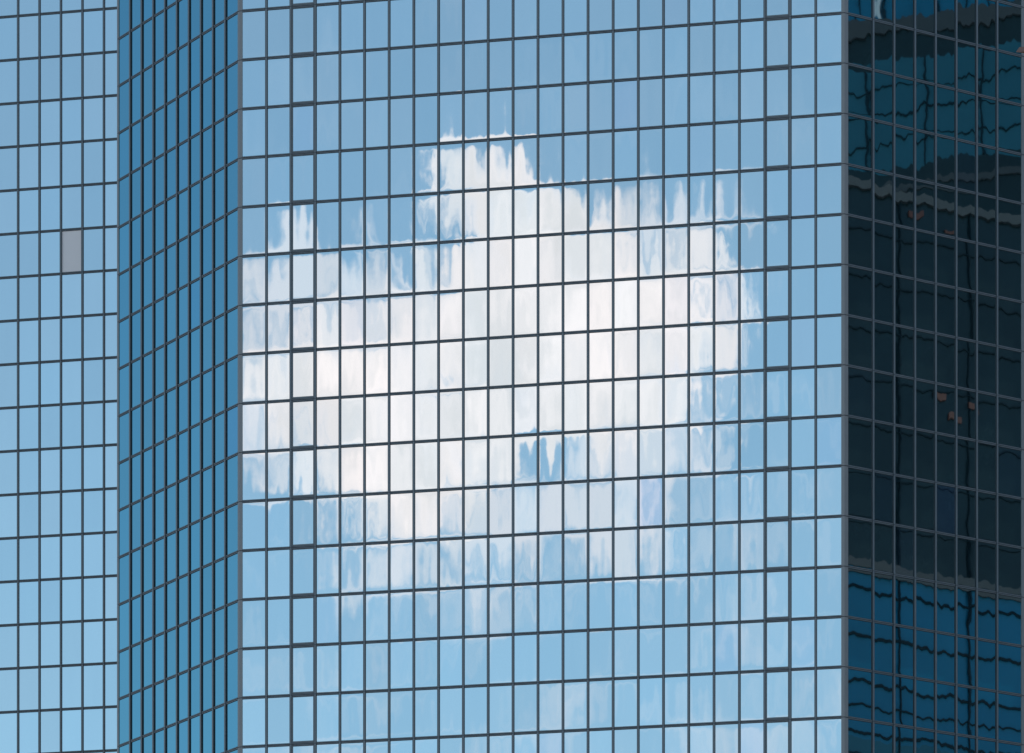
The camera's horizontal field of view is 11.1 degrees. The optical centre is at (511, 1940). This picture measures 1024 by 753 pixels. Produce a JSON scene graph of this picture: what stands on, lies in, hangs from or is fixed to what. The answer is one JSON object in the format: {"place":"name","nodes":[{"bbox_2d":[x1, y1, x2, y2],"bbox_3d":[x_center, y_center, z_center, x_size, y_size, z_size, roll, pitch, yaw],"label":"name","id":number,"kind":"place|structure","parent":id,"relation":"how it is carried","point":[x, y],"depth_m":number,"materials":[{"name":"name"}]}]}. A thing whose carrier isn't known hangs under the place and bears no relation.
{"place":"outdoors","nodes":[
{"label":"outdoors","id":0,"kind":"place"},
{"bbox_2d":[0,0,116,752],"bbox_3d":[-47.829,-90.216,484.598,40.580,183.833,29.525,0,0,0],"label":"glass tower","id":1,"kind":"structure","parent":0,"point":[58,376],"depth_m":471.77,"materials":[{"name":"glass"}]},
{"bbox_2d":[84,98,102,139],"bbox_3d":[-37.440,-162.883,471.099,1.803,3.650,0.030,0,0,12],"label":"window pane","id":2,"kind":"structure","parent":1,"relation":"in","point":[93,108],"depth_m":471.06,"materials":[{"name":"glass"}]},
{"bbox_2d":[117,0,1023,752],"bbox_3d":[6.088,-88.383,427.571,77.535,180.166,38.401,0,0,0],"label":"glass tower","id":3,"kind":"structure","parent":0,"point":[569,376],"depth_m":414.27,"materials":[{"name":"glass"}]},
{"bbox_2d":[640,478,661,525],"bbox_3d":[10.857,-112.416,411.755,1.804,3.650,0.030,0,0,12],"label":"window pane","id":4,"kind":"structure","parent":3,"relation":"in","point":[650,489],"depth_m":411.77,"materials":[{"name":"glass"}]},
{"bbox_2d":[715,173,737,220],"bbox_3d":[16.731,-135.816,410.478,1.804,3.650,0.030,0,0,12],"label":"window pane","id":5,"kind":"structure","parent":3,"relation":"in","point":[726,185],"depth_m":410.47,"materials":[{"name":"glass"}]},
{"bbox_2d":[715,73,737,120],"bbox_3d":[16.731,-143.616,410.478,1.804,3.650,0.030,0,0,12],"label":"window pane","id":6,"kind":"structure","parent":3,"relation":"in","point":[726,85],"depth_m":410.47,"materials":[{"name":"glass"}]},
{"bbox_2d":[715,273,737,321],"bbox_3d":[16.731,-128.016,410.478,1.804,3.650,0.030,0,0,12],"label":"window pane","id":7,"kind":"structure","parent":3,"relation":"in","point":[726,285],"depth_m":410.47,"materials":[{"name":"glass"}]},
{"bbox_2d":[715,674,737,721],"bbox_3d":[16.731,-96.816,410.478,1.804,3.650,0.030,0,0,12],"label":"window pane","id":8,"kind":"structure","parent":3,"relation":"in","point":[726,686],"depth_m":410.47,"materials":[{"name":"glass"}]},
{"bbox_2d":[715,474,737,521],"bbox_3d":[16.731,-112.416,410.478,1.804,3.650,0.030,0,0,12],"label":"window pane","id":9,"kind":"structure","parent":3,"relation":"in","point":[726,485],"depth_m":410.47,"materials":[{"name":"glass"}]},
{"bbox_2d":[715,424,737,471],"bbox_3d":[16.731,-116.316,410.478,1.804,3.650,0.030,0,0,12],"label":"window pane","id":10,"kind":"structure","parent":3,"relation":"in","point":[726,435],"depth_m":410.47,"materials":[{"name":"glass"}]},
{"bbox_2d":[715,323,737,371],"bbox_3d":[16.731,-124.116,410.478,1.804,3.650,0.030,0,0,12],"label":"window pane","id":11,"kind":"structure","parent":3,"relation":"in","point":[726,335],"depth_m":410.47,"materials":[{"name":"glass"}]},
{"bbox_2d":[715,574,737,621],"bbox_3d":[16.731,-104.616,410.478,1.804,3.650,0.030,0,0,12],"label":"window pane","id":12,"kind":"structure","parent":3,"relation":"in","point":[726,585],"depth_m":410.47,"materials":[{"name":"glass"}]},
{"bbox_2d":[715,524,737,571],"bbox_3d":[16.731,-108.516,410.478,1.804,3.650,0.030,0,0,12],"label":"window pane","id":13,"kind":"structure","parent":3,"relation":"in","point":[726,535],"depth_m":410.47,"materials":[{"name":"glass"}]},
{"bbox_2d":[715,624,737,671],"bbox_3d":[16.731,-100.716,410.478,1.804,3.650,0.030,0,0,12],"label":"window pane","id":14,"kind":"structure","parent":3,"relation":"in","point":[726,636],"depth_m":410.47,"materials":[{"name":"glass"}]},
{"bbox_2d":[715,373,737,421],"bbox_3d":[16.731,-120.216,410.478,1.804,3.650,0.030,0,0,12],"label":"window pane","id":15,"kind":"structure","parent":3,"relation":"in","point":[726,385],"depth_m":410.47,"materials":[{"name":"glass"}]},
{"bbox_2d":[715,223,737,270],"bbox_3d":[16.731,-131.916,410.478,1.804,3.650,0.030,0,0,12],"label":"window pane","id":16,"kind":"structure","parent":3,"relation":"in","point":[726,235],"depth_m":410.47,"materials":[{"name":"glass"}]},
{"bbox_2d":[741,171,762,219],"bbox_3d":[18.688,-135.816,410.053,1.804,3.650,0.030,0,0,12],"label":"window pane","id":17,"kind":"structure","parent":3,"relation":"in","point":[751,182],"depth_m":410.07,"materials":[{"name":"glass"}]},
{"bbox_2d":[741,71,762,118],"bbox_3d":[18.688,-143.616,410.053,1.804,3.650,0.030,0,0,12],"label":"window pane","id":18,"kind":"structure","parent":3,"relation":"in","point":[751,82],"depth_m":410.07,"materials":[{"name":"glass"}]},
{"bbox_2d":[741,272,762,319],"bbox_3d":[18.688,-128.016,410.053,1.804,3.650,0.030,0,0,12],"label":"window pane","id":19,"kind":"structure","parent":3,"relation":"in","point":[751,282],"depth_m":410.07,"materials":[{"name":"glass"}]},
{"bbox_2d":[741,422,762,469],"bbox_3d":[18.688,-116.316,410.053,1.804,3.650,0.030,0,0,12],"label":"window pane","id":20,"kind":"structure","parent":3,"relation":"in","point":[751,433],"depth_m":410.07,"materials":[{"name":"glass"}]},
{"bbox_2d":[741,522,762,569],"bbox_3d":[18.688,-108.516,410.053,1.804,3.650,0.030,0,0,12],"label":"window pane","id":21,"kind":"structure","parent":3,"relation":"in","point":[751,533],"depth_m":410.07,"materials":[{"name":"glass"}]},
{"bbox_2d":[741,322,762,369],"bbox_3d":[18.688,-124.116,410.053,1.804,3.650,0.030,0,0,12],"label":"window pane","id":22,"kind":"structure","parent":3,"relation":"in","point":[752,332],"depth_m":410.07,"materials":[{"name":"glass"}]},
{"bbox_2d":[741,673,762,720],"bbox_3d":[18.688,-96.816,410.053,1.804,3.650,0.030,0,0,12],"label":"window pane","id":23,"kind":"structure","parent":3,"relation":"in","point":[751,683],"depth_m":410.07,"materials":[{"name":"glass"}]},
{"bbox_2d":[741,472,762,519],"bbox_3d":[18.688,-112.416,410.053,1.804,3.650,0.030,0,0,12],"label":"window pane","id":24,"kind":"structure","parent":3,"relation":"in","point":[751,483],"depth_m":410.07,"materials":[{"name":"glass"}]},
{"bbox_2d":[741,572,762,619],"bbox_3d":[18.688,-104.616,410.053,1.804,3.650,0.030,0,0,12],"label":"window pane","id":25,"kind":"structure","parent":3,"relation":"in","point":[751,583],"depth_m":410.07,"materials":[{"name":"glass"}]},
{"bbox_2d":[741,221,762,269],"bbox_3d":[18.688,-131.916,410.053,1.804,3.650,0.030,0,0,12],"label":"window pane","id":26,"kind":"structure","parent":3,"relation":"in","point":[751,232],"depth_m":410.07,"materials":[{"name":"glass"}]},
{"bbox_2d":[741,21,762,68],"bbox_3d":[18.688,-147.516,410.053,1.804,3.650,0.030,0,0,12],"label":"window pane","id":27,"kind":"structure","parent":3,"relation":"in","point":[751,32],"depth_m":410.07,"materials":[{"name":"glass"}]},
{"bbox_2d":[741,623,762,669],"bbox_3d":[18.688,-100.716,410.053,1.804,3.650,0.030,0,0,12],"label":"window pane","id":28,"kind":"structure","parent":3,"relation":"in","point":[751,633],"depth_m":410.07,"materials":[{"name":"glass"}]},
{"bbox_2d":[741,372,762,419],"bbox_3d":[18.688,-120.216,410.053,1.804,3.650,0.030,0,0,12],"label":"window pane","id":29,"kind":"structure","parent":3,"relation":"in","point":[751,383],"depth_m":410.07,"materials":[{"name":"glass"}]},
{"bbox_2d":[741,121,762,169],"bbox_3d":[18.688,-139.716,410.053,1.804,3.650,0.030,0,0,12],"label":"window pane","id":30,"kind":"structure","parent":3,"relation":"in","point":[751,132],"depth_m":410.07,"materials":[{"name":"glass"}]},
{"bbox_2d":[767,170,787,215],"bbox_3d":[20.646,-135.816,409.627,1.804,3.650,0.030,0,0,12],"label":"window pane","id":31,"kind":"structure","parent":3,"relation":"in","point":[777,181],"depth_m":409.57,"materials":[{"name":"glass"}]},
{"bbox_2d":[767,70,787,115],"bbox_3d":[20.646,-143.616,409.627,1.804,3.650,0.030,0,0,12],"label":"window pane","id":32,"kind":"structure","parent":3,"relation":"in","point":[777,81],"depth_m":409.57,"materials":[{"name":"glass"}]},
{"bbox_2d":[767,270,787,315],"bbox_3d":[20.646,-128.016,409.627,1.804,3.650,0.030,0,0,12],"label":"window pane","id":33,"kind":"structure","parent":3,"relation":"in","point":[777,281],"depth_m":409.57,"materials":[{"name":"glass"}]},
{"bbox_2d":[767,672,787,717],"bbox_3d":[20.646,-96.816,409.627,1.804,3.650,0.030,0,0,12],"label":"window pane","id":34,"kind":"structure","parent":3,"relation":"in","point":[777,682],"depth_m":409.57,"materials":[{"name":"glass"}]},
{"bbox_2d":[767,471,787,516],"bbox_3d":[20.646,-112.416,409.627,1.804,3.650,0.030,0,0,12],"label":"window pane","id":35,"kind":"structure","parent":3,"relation":"in","point":[777,482],"depth_m":409.57,"materials":[{"name":"glass"}]},
{"bbox_2d":[767,321,787,366],"bbox_3d":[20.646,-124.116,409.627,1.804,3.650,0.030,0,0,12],"label":"window pane","id":36,"kind":"structure","parent":3,"relation":"in","point":[777,331],"depth_m":409.57,"materials":[{"name":"glass"}]},
{"bbox_2d":[767,421,787,466],"bbox_3d":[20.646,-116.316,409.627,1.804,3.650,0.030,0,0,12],"label":"window pane","id":37,"kind":"structure","parent":3,"relation":"in","point":[777,432],"depth_m":409.57,"materials":[{"name":"glass"}]},
{"bbox_2d":[767,571,787,616],"bbox_3d":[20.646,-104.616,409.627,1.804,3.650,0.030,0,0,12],"label":"window pane","id":38,"kind":"structure","parent":3,"relation":"in","point":[777,582],"depth_m":409.57,"materials":[{"name":"glass"}]},
{"bbox_2d":[767,521,787,566],"bbox_3d":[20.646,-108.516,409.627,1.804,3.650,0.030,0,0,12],"label":"window pane","id":39,"kind":"structure","parent":3,"relation":"in","point":[777,532],"depth_m":409.57,"materials":[{"name":"glass"}]},
{"bbox_2d":[767,622,787,666],"bbox_3d":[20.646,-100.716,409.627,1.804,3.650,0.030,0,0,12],"label":"window pane","id":40,"kind":"structure","parent":3,"relation":"in","point":[777,632],"depth_m":409.57,"materials":[{"name":"glass"}]},
{"bbox_2d":[767,371,787,416],"bbox_3d":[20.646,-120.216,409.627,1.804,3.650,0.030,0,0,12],"label":"window pane","id":41,"kind":"structure","parent":3,"relation":"in","point":[777,382],"depth_m":409.57,"materials":[{"name":"glass"}]},
{"bbox_2d":[767,220,787,265],"bbox_3d":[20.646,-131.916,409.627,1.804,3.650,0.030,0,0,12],"label":"window pane","id":42,"kind":"structure","parent":3,"relation":"in","point":[777,231],"depth_m":409.57,"materials":[{"name":"glass"}]},
{"bbox_2d":[767,19,787,65],"bbox_3d":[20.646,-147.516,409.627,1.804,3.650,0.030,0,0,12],"label":"window pane","id":43,"kind":"structure","parent":3,"relation":"in","point":[777,30],"depth_m":409.57,"materials":[{"name":"glass"}]},
{"bbox_2d":[767,120,787,165],"bbox_3d":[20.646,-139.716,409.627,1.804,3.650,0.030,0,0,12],"label":"window pane","id":44,"kind":"structure","parent":3,"relation":"in","point":[777,131],"depth_m":409.57,"materials":[{"name":"glass"}]},
{"bbox_2d":[792,67,813,115],"bbox_3d":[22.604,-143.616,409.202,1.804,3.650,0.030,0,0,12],"label":"window pane","id":45,"kind":"structure","parent":3,"relation":"in","point":[802,78],"depth_m":409.17,"materials":[{"name":"glass"}]},
{"bbox_2d":[792,168,813,215],"bbox_3d":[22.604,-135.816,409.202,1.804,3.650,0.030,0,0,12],"label":"window pane","id":46,"kind":"structure","parent":3,"relation":"in","point":[803,178],"depth_m":409.17,"materials":[{"name":"glass"}]},
{"bbox_2d":[792,670,813,717],"bbox_3d":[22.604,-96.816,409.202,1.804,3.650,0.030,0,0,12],"label":"window pane","id":47,"kind":"structure","parent":3,"relation":"in","point":[802,681],"depth_m":409.17,"materials":[{"name":"glass"}]},
{"bbox_2d":[792,419,813,466],"bbox_3d":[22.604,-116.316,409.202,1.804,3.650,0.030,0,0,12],"label":"window pane","id":48,"kind":"structure","parent":3,"relation":"in","point":[802,430],"depth_m":409.17,"materials":[{"name":"glass"}]},
{"bbox_2d":[792,318,813,366],"bbox_3d":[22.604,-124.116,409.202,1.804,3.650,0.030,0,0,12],"label":"window pane","id":49,"kind":"structure","parent":3,"relation":"in","point":[802,329],"depth_m":409.17,"materials":[{"name":"glass"}]},
{"bbox_2d":[792,268,813,315],"bbox_3d":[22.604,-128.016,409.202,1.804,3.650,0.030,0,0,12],"label":"window pane","id":50,"kind":"structure","parent":3,"relation":"in","point":[802,279],"depth_m":409.17,"materials":[{"name":"glass"}]},
{"bbox_2d":[792,570,813,617],"bbox_3d":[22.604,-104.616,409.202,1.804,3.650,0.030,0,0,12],"label":"window pane","id":51,"kind":"structure","parent":3,"relation":"in","point":[802,580],"depth_m":409.17,"materials":[{"name":"glass"}]},
{"bbox_2d":[792,469,813,516],"bbox_3d":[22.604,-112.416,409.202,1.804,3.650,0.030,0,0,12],"label":"window pane","id":52,"kind":"structure","parent":3,"relation":"in","point":[802,480],"depth_m":409.17,"materials":[{"name":"glass"}]},
{"bbox_2d":[792,519,813,566],"bbox_3d":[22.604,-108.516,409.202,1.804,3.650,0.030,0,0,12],"label":"window pane","id":53,"kind":"structure","parent":3,"relation":"in","point":[802,530],"depth_m":409.17,"materials":[{"name":"glass"}]},
{"bbox_2d":[792,17,813,64],"bbox_3d":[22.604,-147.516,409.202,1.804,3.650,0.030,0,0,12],"label":"window pane","id":54,"kind":"structure","parent":3,"relation":"in","point":[802,28],"depth_m":409.17,"materials":[{"name":"glass"}]},
{"bbox_2d":[792,620,813,667],"bbox_3d":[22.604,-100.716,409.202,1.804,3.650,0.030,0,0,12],"label":"window pane","id":55,"kind":"structure","parent":3,"relation":"in","point":[802,630],"depth_m":409.17,"materials":[{"name":"glass"}]},
{"bbox_2d":[792,218,813,265],"bbox_3d":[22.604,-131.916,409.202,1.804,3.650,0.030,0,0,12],"label":"window pane","id":56,"kind":"structure","parent":3,"relation":"in","point":[802,229],"depth_m":409.17,"materials":[{"name":"glass"}]},
{"bbox_2d":[792,369,813,416],"bbox_3d":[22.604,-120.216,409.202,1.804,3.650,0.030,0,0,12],"label":"window pane","id":57,"kind":"structure","parent":3,"relation":"in","point":[802,379],"depth_m":409.17,"materials":[{"name":"glass"}]},
{"bbox_2d":[792,117,813,165],"bbox_3d":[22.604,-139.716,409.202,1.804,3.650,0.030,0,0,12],"label":"window pane","id":58,"kind":"structure","parent":3,"relation":"in","point":[802,128],"depth_m":409.17,"materials":[{"name":"glass"}]},
{"bbox_2d":[817,166,840,213],"bbox_3d":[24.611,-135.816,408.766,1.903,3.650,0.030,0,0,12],"label":"window pane","id":59,"kind":"structure","parent":3,"relation":"in","point":[828,178],"depth_m":408.77,"materials":[{"name":"glass"}]},
{"bbox_2d":[817,65,840,113],"bbox_3d":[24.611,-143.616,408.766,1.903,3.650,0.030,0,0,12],"label":"window pane","id":60,"kind":"structure","parent":3,"relation":"in","point":[828,77],"depth_m":408.77,"materials":[{"name":"glass"}]},
{"bbox_2d":[817,417,840,465],"bbox_3d":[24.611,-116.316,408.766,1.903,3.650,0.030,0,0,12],"label":"window pane","id":61,"kind":"structure","parent":3,"relation":"in","point":[828,429],"depth_m":408.77,"materials":[{"name":"glass"}]},
{"bbox_2d":[817,266,840,314],"bbox_3d":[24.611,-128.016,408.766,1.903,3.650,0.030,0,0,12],"label":"window pane","id":62,"kind":"structure","parent":3,"relation":"in","point":[828,278],"depth_m":408.77,"materials":[{"name":"glass"}]},
{"bbox_2d":[817,669,840,716],"bbox_3d":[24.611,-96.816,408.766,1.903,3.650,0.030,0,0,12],"label":"window pane","id":63,"kind":"structure","parent":3,"relation":"in","point":[828,680],"depth_m":408.77,"materials":[{"name":"glass"}]},
{"bbox_2d":[817,518,840,565],"bbox_3d":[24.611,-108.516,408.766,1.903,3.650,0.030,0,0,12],"label":"window pane","id":64,"kind":"structure","parent":3,"relation":"in","point":[829,529],"depth_m":408.77,"materials":[{"name":"glass"}]},
{"bbox_2d":[817,317,840,364],"bbox_3d":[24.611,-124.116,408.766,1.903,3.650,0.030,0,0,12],"label":"window pane","id":65,"kind":"structure","parent":3,"relation":"in","point":[828,328],"depth_m":408.77,"materials":[{"name":"glass"}]},
{"bbox_2d":[817,568,840,615],"bbox_3d":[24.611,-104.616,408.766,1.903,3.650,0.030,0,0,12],"label":"window pane","id":66,"kind":"structure","parent":3,"relation":"in","point":[828,580],"depth_m":408.77,"materials":[{"name":"glass"}]},
{"bbox_2d":[817,467,840,515],"bbox_3d":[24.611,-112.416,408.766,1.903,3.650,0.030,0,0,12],"label":"window pane","id":67,"kind":"structure","parent":3,"relation":"in","point":[828,479],"depth_m":408.77,"materials":[{"name":"glass"}]},
{"bbox_2d":[817,618,840,666],"bbox_3d":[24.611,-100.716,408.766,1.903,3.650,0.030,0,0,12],"label":"window pane","id":68,"kind":"structure","parent":3,"relation":"in","point":[828,630],"depth_m":408.77,"materials":[{"name":"glass"}]},
{"bbox_2d":[817,367,840,414],"bbox_3d":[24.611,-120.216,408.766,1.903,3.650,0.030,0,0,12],"label":"window pane","id":69,"kind":"structure","parent":3,"relation":"in","point":[828,379],"depth_m":408.77,"materials":[{"name":"glass"}]},
{"bbox_2d":[817,15,840,63],"bbox_3d":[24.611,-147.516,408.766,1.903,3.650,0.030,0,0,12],"label":"window pane","id":70,"kind":"structure","parent":3,"relation":"in","point":[828,27],"depth_m":408.77,"materials":[{"name":"glass"}]},
{"bbox_2d":[817,216,840,264],"bbox_3d":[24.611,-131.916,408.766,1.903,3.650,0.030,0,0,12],"label":"window pane","id":71,"kind":"structure","parent":3,"relation":"in","point":[828,228],"depth_m":408.77,"materials":[{"name":"glass"}]},
{"bbox_2d":[817,115,840,163],"bbox_3d":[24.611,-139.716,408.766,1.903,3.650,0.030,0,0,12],"label":"window pane","id":72,"kind":"structure","parent":3,"relation":"in","point":[828,127],"depth_m":408.77,"materials":[{"name":"glass"}]},
{"bbox_2d":[848,166,871,217],"bbox_3d":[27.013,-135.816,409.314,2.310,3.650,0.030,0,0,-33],"label":"window pane","id":73,"kind":"structure","parent":3,"relation":"in","point":[859,180],"depth_m":409.37,"materials":[{"name":"glass"}]},
{"bbox_2d":[848,66,871,117],"bbox_3d":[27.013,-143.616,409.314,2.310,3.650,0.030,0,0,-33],"label":"window pane","id":74,"kind":"structure","parent":3,"relation":"in","point":[859,80],"depth_m":409.27,"materials":[{"name":"glass"}]},
{"bbox_2d":[848,317,871,368],"bbox_3d":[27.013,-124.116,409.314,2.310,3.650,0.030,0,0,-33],"label":"window pane","id":75,"kind":"structure","parent":3,"relation":"in","point":[859,331],"depth_m":409.32,"materials":[{"name":"glass"}]},
{"bbox_2d":[848,267,871,318],"bbox_3d":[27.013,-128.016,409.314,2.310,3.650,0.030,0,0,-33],"label":"window pane","id":76,"kind":"structure","parent":3,"relation":"in","point":[859,281],"depth_m":409.32,"materials":[{"name":"glass"}]},
{"bbox_2d":[848,669,871,719],"bbox_3d":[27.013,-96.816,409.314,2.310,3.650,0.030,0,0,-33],"label":"window pane","id":77,"kind":"structure","parent":3,"relation":"in","point":[859,682],"depth_m":409.32,"materials":[{"name":"glass"}]},
{"bbox_2d":[848,418,871,468],"bbox_3d":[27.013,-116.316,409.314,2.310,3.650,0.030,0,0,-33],"label":"window pane","id":78,"kind":"structure","parent":3,"relation":"in","point":[859,431],"depth_m":409.27,"materials":[{"name":"glass"}]},
{"bbox_2d":[848,569,871,618],"bbox_3d":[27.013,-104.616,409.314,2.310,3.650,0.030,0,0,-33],"label":"window pane","id":79,"kind":"structure","parent":3,"relation":"in","point":[859,582],"depth_m":409.32,"materials":[{"name":"glass"}]},
{"bbox_2d":[848,518,871,568],"bbox_3d":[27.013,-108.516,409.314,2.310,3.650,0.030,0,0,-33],"label":"window pane","id":80,"kind":"structure","parent":3,"relation":"in","point":[859,532],"depth_m":409.32,"materials":[{"name":"glass"}]},
{"bbox_2d":[848,468,871,518],"bbox_3d":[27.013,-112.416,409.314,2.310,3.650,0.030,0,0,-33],"label":"window pane","id":81,"kind":"structure","parent":3,"relation":"in","point":[859,481],"depth_m":409.27,"materials":[{"name":"glass"}]},
{"bbox_2d":[848,619,871,669],"bbox_3d":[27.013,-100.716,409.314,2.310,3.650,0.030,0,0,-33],"label":"window pane","id":82,"kind":"structure","parent":3,"relation":"in","point":[859,632],"depth_m":409.32,"materials":[{"name":"glass"}]},
{"bbox_2d":[848,367,871,418],"bbox_3d":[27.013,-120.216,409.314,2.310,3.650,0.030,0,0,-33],"label":"window pane","id":83,"kind":"structure","parent":3,"relation":"in","point":[859,381],"depth_m":409.27,"materials":[{"name":"glass"}]},
{"bbox_2d":[848,217,871,267],"bbox_3d":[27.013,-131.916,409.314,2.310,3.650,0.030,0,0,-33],"label":"window pane","id":84,"kind":"structure","parent":3,"relation":"in","point":[859,230],"depth_m":409.27,"materials":[{"name":"glass"}]},
{"bbox_2d":[848,15,871,67],"bbox_3d":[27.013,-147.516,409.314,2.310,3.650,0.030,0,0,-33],"label":"window pane","id":85,"kind":"structure","parent":3,"relation":"in","point":[859,30],"depth_m":409.27,"materials":[{"name":"glass"}]},
{"bbox_2d":[848,116,871,167],"bbox_3d":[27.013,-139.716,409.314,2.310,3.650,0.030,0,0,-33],"label":"window pane","id":86,"kind":"structure","parent":3,"relation":"in","point":[859,130],"depth_m":409.32,"materials":[{"name":"glass"}]},
{"bbox_2d":[937,485,954,533],"bbox_3d":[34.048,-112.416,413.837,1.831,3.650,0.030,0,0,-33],"label":"window pane","id":87,"kind":"structure","parent":3,"relation":"in","point":[945,495],"depth_m":413.84,"materials":[{"name":"glass"}]},
{"bbox_2d":[998,200,1020,250],"bbox_3d":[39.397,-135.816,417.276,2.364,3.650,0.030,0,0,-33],"label":"window pane","id":88,"kind":"structure","parent":3,"relation":"in","point":[1009,214],"depth_m":417.24,"materials":[{"name":"glass"}]},
{"bbox_2d":[998,102,1020,152],"bbox_3d":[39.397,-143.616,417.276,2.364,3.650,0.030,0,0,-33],"label":"window pane","id":89,"kind":"structure","parent":3,"relation":"in","point":[1009,116],"depth_m":417.24,"materials":[{"name":"glass"}]},
{"bbox_2d":[998,299,1020,348],"bbox_3d":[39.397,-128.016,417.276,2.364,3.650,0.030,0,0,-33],"label":"window pane","id":90,"kind":"structure","parent":3,"relation":"in","point":[1009,313],"depth_m":417.24,"materials":[{"name":"glass"}]},
{"bbox_2d":[998,545,1020,594],"bbox_3d":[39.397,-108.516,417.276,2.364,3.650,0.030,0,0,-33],"label":"window pane","id":91,"kind":"structure","parent":3,"relation":"in","point":[1009,559],"depth_m":417.24,"materials":[{"name":"glass"}]},
{"bbox_2d":[998,447,1020,496],"bbox_3d":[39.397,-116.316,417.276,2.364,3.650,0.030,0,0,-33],"label":"window pane","id":92,"kind":"structure","parent":3,"relation":"in","point":[1009,460],"depth_m":417.24,"materials":[{"name":"glass"}]},
{"bbox_2d":[998,348,1020,398],"bbox_3d":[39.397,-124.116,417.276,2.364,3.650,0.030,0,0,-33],"label":"window pane","id":93,"kind":"structure","parent":3,"relation":"in","point":[1009,362],"depth_m":417.24,"materials":[{"name":"glass"}]},
{"bbox_2d":[998,693,1020,742],"bbox_3d":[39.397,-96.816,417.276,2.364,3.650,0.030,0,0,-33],"label":"window pane","id":94,"kind":"structure","parent":3,"relation":"in","point":[1009,706],"depth_m":417.24,"materials":[{"name":"glass"}]},
{"bbox_2d":[998,595,1020,643],"bbox_3d":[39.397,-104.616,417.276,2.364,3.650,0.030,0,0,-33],"label":"window pane","id":95,"kind":"structure","parent":3,"relation":"in","point":[1009,608],"depth_m":417.24,"materials":[{"name":"glass"}]},
{"bbox_2d":[998,496,1020,545],"bbox_3d":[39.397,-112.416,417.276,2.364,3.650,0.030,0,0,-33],"label":"window pane","id":96,"kind":"structure","parent":3,"relation":"in","point":[1009,510],"depth_m":417.24,"materials":[{"name":"glass"}]},
{"bbox_2d":[998,397,1020,447],"bbox_3d":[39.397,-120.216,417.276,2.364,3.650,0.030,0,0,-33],"label":"window pane","id":97,"kind":"structure","parent":3,"relation":"in","point":[1009,411],"depth_m":417.24,"materials":[{"name":"glass"}]},
{"bbox_2d":[998,644,1020,693],"bbox_3d":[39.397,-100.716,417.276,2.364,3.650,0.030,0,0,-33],"label":"window pane","id":98,"kind":"structure","parent":3,"relation":"in","point":[1009,657],"depth_m":417.24,"materials":[{"name":"glass"}]},
{"bbox_2d":[998,249,1020,299],"bbox_3d":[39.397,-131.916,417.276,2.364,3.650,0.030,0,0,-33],"label":"window pane","id":99,"kind":"structure","parent":3,"relation":"in","point":[1009,263],"depth_m":417.24,"materials":[{"name":"glass"}]},
{"bbox_2d":[998,52,1020,103],"bbox_3d":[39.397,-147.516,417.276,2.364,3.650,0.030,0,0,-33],"label":"window pane","id":100,"kind":"structure","parent":3,"relation":"in","point":[1009,66],"depth_m":417.24,"materials":[{"name":"glass"}]},
{"bbox_2d":[998,3,1020,53],"bbox_3d":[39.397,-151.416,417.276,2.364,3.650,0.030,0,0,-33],"label":"window pane","id":101,"kind":"structure","parent":3,"relation":"in","point":[1009,17],"depth_m":417.24,"materials":[{"name":"glass"}]},
{"bbox_2d":[998,151,1020,201],"bbox_3d":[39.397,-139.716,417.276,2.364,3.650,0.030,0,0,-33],"label":"window pane","id":102,"kind":"structure","parent":3,"relation":"in","point":[1009,165],"depth_m":417.24,"materials":[{"name":"glass"}]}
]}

